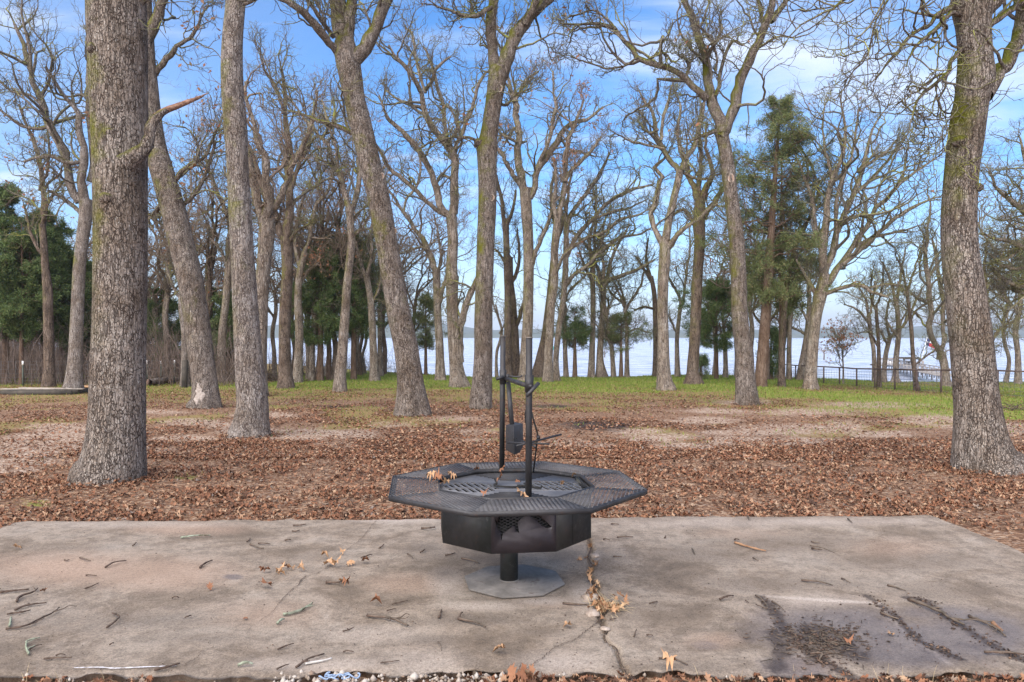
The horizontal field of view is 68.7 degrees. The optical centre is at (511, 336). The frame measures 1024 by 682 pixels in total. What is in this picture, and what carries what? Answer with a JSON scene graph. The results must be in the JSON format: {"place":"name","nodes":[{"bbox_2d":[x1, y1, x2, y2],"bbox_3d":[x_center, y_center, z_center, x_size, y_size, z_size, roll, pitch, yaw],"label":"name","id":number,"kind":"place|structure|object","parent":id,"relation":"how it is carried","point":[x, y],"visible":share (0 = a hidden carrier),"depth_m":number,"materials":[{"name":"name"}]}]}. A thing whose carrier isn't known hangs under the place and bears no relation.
{"place":"outdoors","nodes":[
{"label":"outdoors","id":0,"kind":"place"},
{"bbox_2d":[22,669,727,681],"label":"gravel","id":1,"kind":"structure","parent":0,"point":[414,677],"depth_m":3.31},
{"bbox_2d":[0,360,1023,681],"bbox_3d":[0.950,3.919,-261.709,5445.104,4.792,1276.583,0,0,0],"label":"ground","id":2,"kind":"structure","parent":0,"point":[1012,538],"depth_m":11.75,"materials":[{"name":"plant"}]},
{"bbox_2d":[0,179,62,383],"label":"cedar tree","id":3,"kind":"object","parent":2,"relation":"on","point":[10,215],"visible":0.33,"depth_m":29.19,"materials":[{"name":"green plant"}]},
{"bbox_2d":[0,222,71,383],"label":"cedar tree","id":4,"kind":"object","parent":2,"relation":"on","point":[11,274],"visible":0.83,"depth_m":28.23,"materials":[{"name":"green plant"}]},
{"bbox_2d":[0,70,79,386],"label":"oak tree","id":5,"kind":"object","parent":2,"relation":"on","point":[48,377],"visible":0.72,"depth_m":27.20,"materials":[{"name":"brown plant"}]},
{"bbox_2d":[0,388,87,394],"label":"timber frame","id":6,"kind":"object","parent":2,"relation":"on","point":[40,392],"visible":0.61,"depth_m":22.52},
{"bbox_2d":[0,0,91,389],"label":"oak tree","id":7,"kind":"object","parent":2,"relation":"on","point":[74,374],"visible":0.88,"depth_m":23.13,"materials":[{"name":"brown plant"}]},
{"bbox_2d":[2,207,91,381],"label":"oak tree","id":8,"kind":"object","parent":2,"relation":"on","point":[61,229],"visible":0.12,"depth_m":30.26,"materials":[{"name":"green plant"}]},
{"bbox_2d":[26,241,91,382],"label":"cedar tree","id":9,"kind":"object","parent":2,"relation":"on","point":[61,318],"visible":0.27,"depth_m":30.05,"materials":[{"name":"green plant"}]},
{"bbox_2d":[55,257,91,379],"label":"cedar tree","id":10,"kind":"object","parent":2,"relation":"on","point":[89,265],"visible":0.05,"depth_m":31.60,"materials":[{"name":"green plant"}]},
{"bbox_2d":[0,360,174,385],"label":"wire fence","id":11,"kind":"object","parent":2,"relation":"on","point":[22,373],"visible":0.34,"depth_m":27.55,"materials":[{"name":"metal"}]},
{"bbox_2d":[66,0,207,486],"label":"oak tree","id":12,"kind":"object","parent":2,"relation":"on","point":[122,134],"visible":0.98,"depth_m":7.77,"materials":[{"name":"brown plant"}]},
{"bbox_2d":[0,275,275,385],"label":"undergrowth","id":13,"kind":"object","parent":2,"relation":"on","point":[32,368],"visible":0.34,"depth_m":29.25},
{"bbox_2d":[87,71,227,376],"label":"oak tree","id":14,"kind":"object","parent":2,"relation":"on","point":[166,285],"visible":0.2,"depth_m":32.03,"materials":[{"name":"brown plant"}]},
{"bbox_2d":[90,177,231,377],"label":"oak tree","id":15,"kind":"object","parent":2,"relation":"on","point":[153,295],"visible":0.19,"depth_m":32.30,"materials":[{"name":"brown plant"}]},
{"bbox_2d":[146,284,180,374],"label":"cedar tree","id":16,"kind":"object","parent":2,"relation":"on","point":[173,307],"visible":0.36,"depth_m":32.95,"materials":[{"name":"green plant"}]},
{"bbox_2d":[72,0,261,408],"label":"oak tree","id":17,"kind":"object","parent":2,"relation":"on","point":[174,220],"visible":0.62,"depth_m":17.45,"materials":[{"name":"brown plant"}]},
{"bbox_2d":[152,219,205,386],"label":"oak tree","id":18,"kind":"object","parent":2,"relation":"on","point":[184,354],"visible":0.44,"depth_m":27.25,"materials":[{"name":"brown plant"}]},
{"bbox_2d":[148,82,279,332],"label":"oak tree","id":19,"kind":"object","parent":2,"relation":"on","point":[210,262],"visible":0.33,"depth_m":31.07,"materials":[{"name":"brown plant"}]},
{"bbox_2d":[148,167,282,310],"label":"oak tree","id":20,"kind":"object","parent":2,"relation":"on","point":[201,246],"visible":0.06,"depth_m":36.27,"materials":[{"name":"brown plant"}]},
{"bbox_2d":[185,126,256,382],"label":"oak tree","id":21,"kind":"object","parent":2,"relation":"on","point":[226,257],"visible":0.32,"depth_m":30.76,"materials":[{"name":"brown plant"}]},
{"bbox_2d":[209,289,233,380],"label":"cedar tree","id":22,"kind":"object","parent":2,"relation":"on","point":[216,321],"visible":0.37,"depth_m":31.85,"materials":[{"name":"green plant"}]},
{"bbox_2d":[176,43,340,395],"bbox_3d":[-7.008,-3.246,21.710,4.255,10.524,3.602,0,0,0],"label":"oak tree","id":23,"kind":"object","parent":2,"relation":"on","point":[267,209],"visible":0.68,"depth_m":21.73,"materials":[{"name":"brown plant"}]},
{"bbox_2d":[206,158,315,377],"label":"oak tree","id":24,"kind":"object","parent":2,"relation":"on","point":[272,338],"visible":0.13,"depth_m":34.62,"materials":[{"name":"brown plant"}]},
{"bbox_2d":[220,0,307,438],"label":"oak tree","id":25,"kind":"object","parent":2,"relation":"on","point":[251,417],"visible":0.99,"depth_m":11.84,"materials":[{"name":"brown plant"}]},
{"bbox_2d":[188,20,354,388],"bbox_3d":[-8.403,-4.630,27.028,6.275,13.440,4.664,0,0,0],"label":"oak tree","id":26,"kind":"object","parent":2,"relation":"on","point":[286,234],"visible":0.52,"depth_m":26.27,"materials":[{"name":"brown plant"}]},
{"bbox_2d":[207,86,376,380],"bbox_3d":[-8.724,-4.370,32.562,6.605,13.217,6.997,0,0,11],"label":"oak tree","id":27,"kind":"object","parent":2,"relation":"on","point":[312,374],"visible":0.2,"depth_m":32.01,"materials":[{"name":"brown plant"}]},
{"bbox_2d":[227,159,365,371],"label":"oak tree","id":28,"kind":"object","parent":2,"relation":"on","point":[292,336],"visible":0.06,"depth_m":37.45,"materials":[{"name":"brown plant"}]},
{"bbox_2d":[250,145,346,382],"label":"oak tree","id":29,"kind":"object","parent":2,"relation":"on","point":[298,351],"visible":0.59,"depth_m":30.89,"materials":[{"name":"brown plant"}]},
{"bbox_2d":[268,185,341,379],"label":"oak tree","id":30,"kind":"object","parent":2,"relation":"on","point":[306,348],"visible":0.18,"depth_m":33.32,"materials":[{"name":"brown plant"}]},
{"bbox_2d":[248,32,388,391],"bbox_3d":[-6.305,-3.816,24.922,4.742,11.767,3.444,0,0,0],"label":"oak tree","id":31,"kind":"object","parent":2,"relation":"on","point":[339,382],"visible":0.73,"depth_m":24.49,"materials":[{"name":"brown plant"}]},
{"bbox_2d":[260,78,378,374],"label":"oak tree","id":32,"kind":"object","parent":2,"relation":"on","point":[323,220],"visible":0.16,"depth_m":31.77,"materials":[{"name":"brown plant"}]},
{"bbox_2d":[291,242,366,380],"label":"cedar tree","id":33,"kind":"object","parent":2,"relation":"on","point":[326,321],"visible":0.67,"depth_m":31.92,"materials":[{"name":"green plant"}]},
{"bbox_2d":[311,215,347,379],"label":"tree","id":34,"kind":"object","parent":2,"relation":"on","point":[328,368],"visible":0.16,"depth_m":33.05,"materials":[{"name":"green plant"}]},
{"bbox_2d":[267,343,395,375],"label":"undergrowth","id":35,"kind":"object","parent":2,"relation":"on","point":[348,368],"visible":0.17,"depth_m":40.97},
{"bbox_2d":[251,92,421,379],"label":"oak tree","id":36,"kind":"object","parent":2,"relation":"on","point":[335,340],"visible":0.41,"depth_m":31.85,"materials":[{"name":"brown plant"}]},
{"bbox_2d":[254,0,431,416],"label":"oak tree","id":37,"kind":"object","parent":2,"relation":"on","point":[411,394],"visible":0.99,"depth_m":15.46,"materials":[{"name":"brown plant"}]},
{"bbox_2d":[279,188,414,376],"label":"oak tree","id":38,"kind":"object","parent":2,"relation":"on","point":[378,277],"visible":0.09,"depth_m":36.12,"materials":[{"name":"brown plant"}]},
{"bbox_2d":[312,230,387,379],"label":"cedar tree","id":39,"kind":"object","parent":2,"relation":"on","point":[363,322],"visible":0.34,"depth_m":33.05,"materials":[{"name":"green plant"}]},
{"bbox_2d":[316,192,385,380],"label":"oak tree","id":40,"kind":"object","parent":2,"relation":"on","point":[374,374],"visible":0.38,"depth_m":31.79,"materials":[{"name":"brown plant"}]},
{"bbox_2d":[313,173,477,373],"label":"oak tree","id":41,"kind":"object","parent":2,"relation":"on","point":[384,344],"visible":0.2,"depth_m":40.25,"materials":[{"name":"brown plant"}]},
{"bbox_2d":[327,108,470,375],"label":"oak tree","id":42,"kind":"object","parent":2,"relation":"on","point":[379,346],"visible":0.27,"depth_m":37.41,"materials":[{"name":"brown plant"}]},
{"bbox_2d":[383,130,469,379],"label":"oak tree","id":43,"kind":"object","parent":2,"relation":"on","point":[440,373],"visible":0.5,"depth_m":32.88,"materials":[{"name":"brown plant"}]},
{"bbox_2d":[336,0,517,387],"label":"oak tree","id":44,"kind":"object","parent":2,"relation":"on","point":[456,319],"visible":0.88,"depth_m":26.89,"materials":[{"name":"brown plant"}]},
{"bbox_2d":[411,290,447,374],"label":"cedar tree","id":45,"kind":"object","parent":2,"relation":"on","point":[422,318],"visible":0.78,"depth_m":38.97,"materials":[{"name":"green plant"}]},
{"bbox_2d":[370,186,497,333],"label":"oak tree","id":46,"kind":"object","parent":2,"relation":"on","point":[421,288],"visible":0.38,"depth_m":39.67,"materials":[{"name":"brown plant"}]},
{"bbox_2d":[476,147,527,377],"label":"oak tree","id":47,"kind":"object","parent":2,"relation":"on","point":[507,308],"visible":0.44,"depth_m":35.06,"materials":[{"name":"brown plant"}]},
{"bbox_2d":[493,269,515,376],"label":"oak tree","id":48,"kind":"object","parent":2,"relation":"on","point":[498,344],"visible":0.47,"depth_m":35.98,"materials":[{"name":"brown plant"}]},
{"bbox_2d":[413,0,600,409],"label":"oak tree","id":49,"kind":"object","parent":2,"relation":"on","point":[485,144],"visible":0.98,"depth_m":17.24,"materials":[{"name":"brown plant"}]},
{"bbox_2d":[0,515,1023,681],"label":"concrete slab","id":50,"kind":"structure","parent":2,"relation":"on","point":[928,552],"depth_m":4.24,"materials":[{"name":"concrete"}]},
{"bbox_2d":[0,523,1021,672],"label":"dirt crumbs","id":51,"kind":"object","parent":50,"relation":"on","point":[868,648],"visible":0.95,"depth_m":3.72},
{"bbox_2d":[389,336,646,598],"bbox_3d":[0.012,0.744,4.560,1.484,1.496,1.484,0,0,38],"label":"fire pit","id":52,"kind":"object","parent":50,"relation":"on","point":[505,519],"visible":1,"depth_m":4.33,"materials":[{"name":"metal"}]},
{"bbox_2d":[584,538,631,618],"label":"dead leaves","id":53,"kind":"object","parent":50,"relation":"on","point":[605,605],"visible":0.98,"depth_m":4.11,"materials":[{"name":"beige plant"}]},
{"bbox_2d":[750,613,891,675],"bbox_3d":[1.490,1.494,3.682,0.584,0.027,0.809,0,0,36],"label":"bark debris","id":54,"kind":"object","parent":50,"relation":"on","point":[823,645],"visible":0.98,"depth_m":3.65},
{"bbox_2d":[907,597,981,624],"bbox_3d":[2.296,1.481,4.032,0.100,0.032,0.410,0,0,-26],"label":"twig","id":55,"kind":"object","parent":50,"relation":"on","point":[933,608],"visible":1,"depth_m":4.02,"materials":[{"name":"wood"}]},
{"bbox_2d":[0,371,1023,495],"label":"grass","id":56,"kind":"structure","parent":2,"relation":"on","point":[789,382],"depth_m":25.86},
{"bbox_2d":[0,402,1023,530],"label":"leaf litter","id":57,"kind":"object","parent":2,"relation":"on","point":[154,473],"visible":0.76,"depth_m":7.75,"materials":[{"name":"brown plant"}]},
{"bbox_2d":[0,379,1023,459],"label":"leaf litter","id":58,"kind":"object","parent":2,"relation":"on","point":[752,455],"visible":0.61,"depth_m":13.03,"materials":[{"name":"brown plant"}]},
{"bbox_2d":[494,203,541,375],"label":"oak tree","id":59,"kind":"object","parent":2,"relation":"on","point":[515,321],"visible":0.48,"depth_m":35.88,"materials":[{"name":"brown plant"}]},
{"bbox_2d":[19,670,1023,681],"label":"leaf litter","id":60,"kind":"object","parent":2,"relation":"on","point":[919,677],"visible":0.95,"depth_m":3.29,"materials":[{"name":"brown plant"}]},
{"bbox_2d":[507,662,539,681],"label":"leaf clump","id":61,"kind":"object","parent":2,"relation":"on","point":[523,674],"visible":1,"depth_m":3.22,"materials":[{"name":"brown plant"}]},
{"bbox_2d":[456,0,630,380],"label":"oak tree","id":62,"kind":"object","parent":2,"relation":"on","point":[530,252],"visible":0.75,"depth_m":31.78,"materials":[{"name":"brown plant"}]},
{"bbox_2d":[532,151,586,377],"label":"oak tree","id":63,"kind":"object","parent":2,"relation":"on","point":[538,367],"visible":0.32,"depth_m":35.51,"materials":[{"name":"brown plant"}]},
{"bbox_2d":[514,70,616,381],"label":"oak tree","id":64,"kind":"object","parent":2,"relation":"on","point":[555,266],"visible":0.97,"depth_m":30.95,"materials":[{"name":"brown plant"}]},
{"bbox_2d":[519,229,612,376],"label":"oak tree","id":65,"kind":"object","parent":2,"relation":"on","point":[565,353],"visible":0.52,"depth_m":35.94,"materials":[{"name":"brown plant"}]},
{"bbox_2d":[554,304,596,377],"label":"cedar tree","id":66,"kind":"object","parent":2,"relation":"on","point":[579,336],"visible":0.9,"depth_m":35.88,"materials":[{"name":"green plant"}]},
{"bbox_2d":[552,165,633,377],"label":"oak tree","id":67,"kind":"object","parent":2,"relation":"on","point":[591,366],"visible":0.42,"depth_m":35.94,"materials":[{"name":"brown plant"}]},
{"bbox_2d":[576,249,639,376],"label":"oak tree","id":68,"kind":"object","parent":2,"relation":"on","point":[612,357],"visible":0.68,"depth_m":35.83,"materials":[{"name":"brown plant"}]},
{"bbox_2d":[541,131,686,380],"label":"oak tree","id":69,"kind":"object","parent":2,"relation":"on","point":[599,214],"visible":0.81,"depth_m":31.98,"materials":[{"name":"brown plant"}]},
{"bbox_2d":[572,208,658,377],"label":"oak tree","id":70,"kind":"object","parent":2,"relation":"on","point":[600,370],"visible":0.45,"depth_m":35.92,"materials":[{"name":"brown plant"}]},
{"bbox_2d":[589,303,654,376],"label":"cedar tree","id":71,"kind":"object","parent":2,"relation":"on","point":[618,338],"visible":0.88,"depth_m":35.94,"materials":[{"name":"green plant"}]},
{"bbox_2d":[596,245,657,377],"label":"oak tree","id":72,"kind":"object","parent":2,"relation":"on","point":[625,305],"visible":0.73,"depth_m":36.05,"materials":[{"name":"brown plant"}]},
{"bbox_2d":[622,222,657,375],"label":"oak tree","id":73,"kind":"object","parent":2,"relation":"on","point":[654,309],"visible":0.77,"depth_m":36.98,"materials":[{"name":"brown plant"}]},
{"bbox_2d":[589,60,743,390],"bbox_3d":[5.215,-3.777,25.100,5.009,11.668,3.685,0,0,12],"label":"oak tree","id":74,"kind":"object","parent":2,"relation":"on","point":[666,243],"visible":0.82,"depth_m":24.89,"materials":[{"name":"brown plant"}]},
{"bbox_2d":[650,204,717,376],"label":"oak tree","id":75,"kind":"object","parent":2,"relation":"on","point":[677,372],"visible":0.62,"depth_m":37.17,"materials":[{"name":"brown plant"}]},
{"bbox_2d":[540,0,836,405],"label":"oak tree","id":76,"kind":"object","parent":2,"relation":"on","point":[746,392],"visible":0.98,"depth_m":18.52,"materials":[{"name":"brown plant"}]},
{"bbox_2d":[649,74,744,384],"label":"oak tree","id":77,"kind":"object","parent":2,"relation":"on","point":[693,376],"visible":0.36,"depth_m":29.29,"materials":[{"name":"brown plant"}]},
{"bbox_2d":[699,353,710,379],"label":"cedar tree","id":78,"kind":"object","parent":2,"relation":"on","point":[703,361],"visible":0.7,"depth_m":34.16,"materials":[{"name":"green plant"}]},
{"bbox_2d":[655,212,759,375],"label":"oak tree","id":79,"kind":"object","parent":2,"relation":"on","point":[718,275],"visible":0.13,"depth_m":39.92,"materials":[{"name":"brown plant"}]},
{"bbox_2d":[669,274,756,378],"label":"cedar tree","id":80,"kind":"object","parent":2,"relation":"on","point":[710,312],"visible":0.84,"depth_m":35.34,"materials":[{"name":"green plant"}]},
{"bbox_2d":[670,189,766,376],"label":"oak tree","id":81,"kind":"object","parent":2,"relation":"on","point":[717,267],"visible":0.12,"depth_m":38.79,"materials":[{"name":"brown plant"}]},
{"bbox_2d":[665,89,853,386],"bbox_3d":[9.240,-3.508,28.235,6.746,11.215,6.202,0,0,0],"label":"cedar tree","id":82,"kind":"object","parent":2,"relation":"on","point":[766,293],"visible":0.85,"depth_m":27.53,"materials":[{"name":"green plant"}]},
{"bbox_2d":[703,128,831,345],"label":"oak tree","id":83,"kind":"object","parent":2,"relation":"on","point":[751,320],"visible":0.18,"depth_m":33.88,"materials":[{"name":"brown plant"}]},
{"bbox_2d":[755,324,790,379],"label":"cedar tree","id":84,"kind":"object","parent":2,"relation":"on","point":[774,341],"visible":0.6,"depth_m":36.64,"materials":[{"name":"green plant"}]},
{"bbox_2d":[712,146,834,365],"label":"cedar tree","id":85,"kind":"object","parent":2,"relation":"on","point":[794,301],"visible":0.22,"depth_m":29.82,"materials":[{"name":"green plant"}]},
{"bbox_2d":[747,262,807,379],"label":"oak tree","id":86,"kind":"object","parent":2,"relation":"on","point":[789,356],"visible":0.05,"depth_m":37.76,"materials":[{"name":"brown plant"}]},
{"bbox_2d":[673,129,902,379],"bbox_3d":[12.731,-3.438,34.783,10.398,11.678,6.975,0,0,12],"label":"oak tree","id":87,"kind":"object","parent":2,"relation":"on","point":[758,321],"visible":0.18,"depth_m":35.73,"materials":[{"name":"brown plant"}]},
{"bbox_2d":[758,235,834,379],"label":"oak tree","id":88,"kind":"object","parent":2,"relation":"on","point":[802,361],"visible":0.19,"depth_m":37.50,"materials":[{"name":"brown plant"}]},
{"bbox_2d":[762,106,854,386],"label":"oak tree","id":89,"kind":"object","parent":2,"relation":"on","point":[781,375],"visible":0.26,"depth_m":28.36,"materials":[{"name":"brown plant"}]},
{"bbox_2d":[819,312,867,383],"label":"sapling","id":90,"kind":"object","parent":2,"relation":"on","point":[842,345],"visible":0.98,"depth_m":33.85,"materials":[{"name":"plant"}]},
{"bbox_2d":[724,54,983,389],"bbox_3d":[12.059,-3.900,26.109,8.059,12.121,7.122,0,0,0],"label":"oak tree","id":91,"kind":"object","parent":2,"relation":"on","point":[810,380],"visible":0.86,"depth_m":26.85,"materials":[{"name":"brown plant"}]},
{"bbox_2d":[687,0,1023,476],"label":"oak tree","id":92,"kind":"object","parent":2,"relation":"on","point":[981,439],"visible":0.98,"depth_m":8.47,"materials":[{"name":"brown plant"}]},
{"bbox_2d":[835,268,888,381],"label":"oak tree","id":93,"kind":"object","parent":2,"relation":"on","point":[872,343],"visible":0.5,"depth_m":37.28,"materials":[{"name":"brown plant"}]},
{"bbox_2d":[841,245,897,387],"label":"oak tree","id":94,"kind":"object","parent":2,"relation":"on","point":[879,376],"visible":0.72,"depth_m":30.77,"materials":[{"name":"brown plant"}]},
{"bbox_2d":[867,288,915,382],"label":"oak tree","id":95,"kind":"object","parent":2,"relation":"on","point":[884,362],"visible":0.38,"depth_m":37.76,"materials":[{"name":"brown plant"}]},
{"bbox_2d":[865,236,940,382],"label":"oak tree","id":96,"kind":"object","parent":2,"relation":"on","point":[899,326],"visible":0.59,"depth_m":37.44,"materials":[{"name":"brown plant"}]},
{"bbox_2d":[785,364,1023,395],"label":"metal fence","id":97,"kind":"object","parent":2,"relation":"on","point":[894,375],"visible":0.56,"depth_m":29.52,"materials":[{"name":"brown metal"}]},
{"bbox_2d":[882,216,948,390],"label":"oak tree","id":98,"kind":"object","parent":2,"relation":"on","point":[912,346],"visible":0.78,"depth_m":28.93,"materials":[{"name":"brown plant"}]},
{"bbox_2d":[873,170,980,386],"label":"oak tree","id":99,"kind":"object","parent":2,"relation":"on","point":[942,305],"visible":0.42,"depth_m":34.03,"materials":[{"name":"brown plant"}]},
{"bbox_2d":[926,135,1023,383],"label":"oak tree","id":100,"kind":"object","parent":2,"relation":"on","point":[1018,364],"visible":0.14,"depth_m":36.84,"materials":[{"name":"brown plant"}]},
{"bbox_2d":[978,115,1023,357],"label":"oak tree","id":101,"kind":"object","parent":2,"relation":"on","point":[992,253],"visible":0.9,"depth_m":24.46,"materials":[{"name":"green plant"}]},
{"bbox_2d":[978,216,1023,339],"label":"oak tree","id":102,"kind":"object","parent":2,"relation":"on","point":[1011,323],"visible":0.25,"depth_m":33.45,"materials":[{"name":"brown plant"}]},
{"bbox_2d":[988,231,1023,382],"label":"oak tree","id":103,"kind":"object","parent":2,"relation":"on","point":[1008,366],"visible":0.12,"depth_m":38.41,"materials":[{"name":"brown plant"}]},
{"bbox_2d":[0,0,1023,329],"label":"sky","id":104,"kind":"structure","parent":0,"point":[313,49],"materials":[{"name":"blue"}]},
{"bbox_2d":[55,338,1023,381],"bbox_3d":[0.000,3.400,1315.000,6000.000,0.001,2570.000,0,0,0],"label":"water","id":105,"kind":"structure","parent":0,"point":[640,359],"depth_m":125.56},
{"bbox_2d":[870,360,951,381],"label":"dock","id":106,"kind":"object","parent":105,"relation":"on","point":[922,366],"visible":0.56,"depth_m":58.51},
{"bbox_2d":[158,317,1023,337],"bbox_3d":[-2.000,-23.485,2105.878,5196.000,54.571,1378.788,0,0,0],"label":"shore hills","id":107,"kind":"structure","parent":0,"point":[468,332],"depth_m":1478.02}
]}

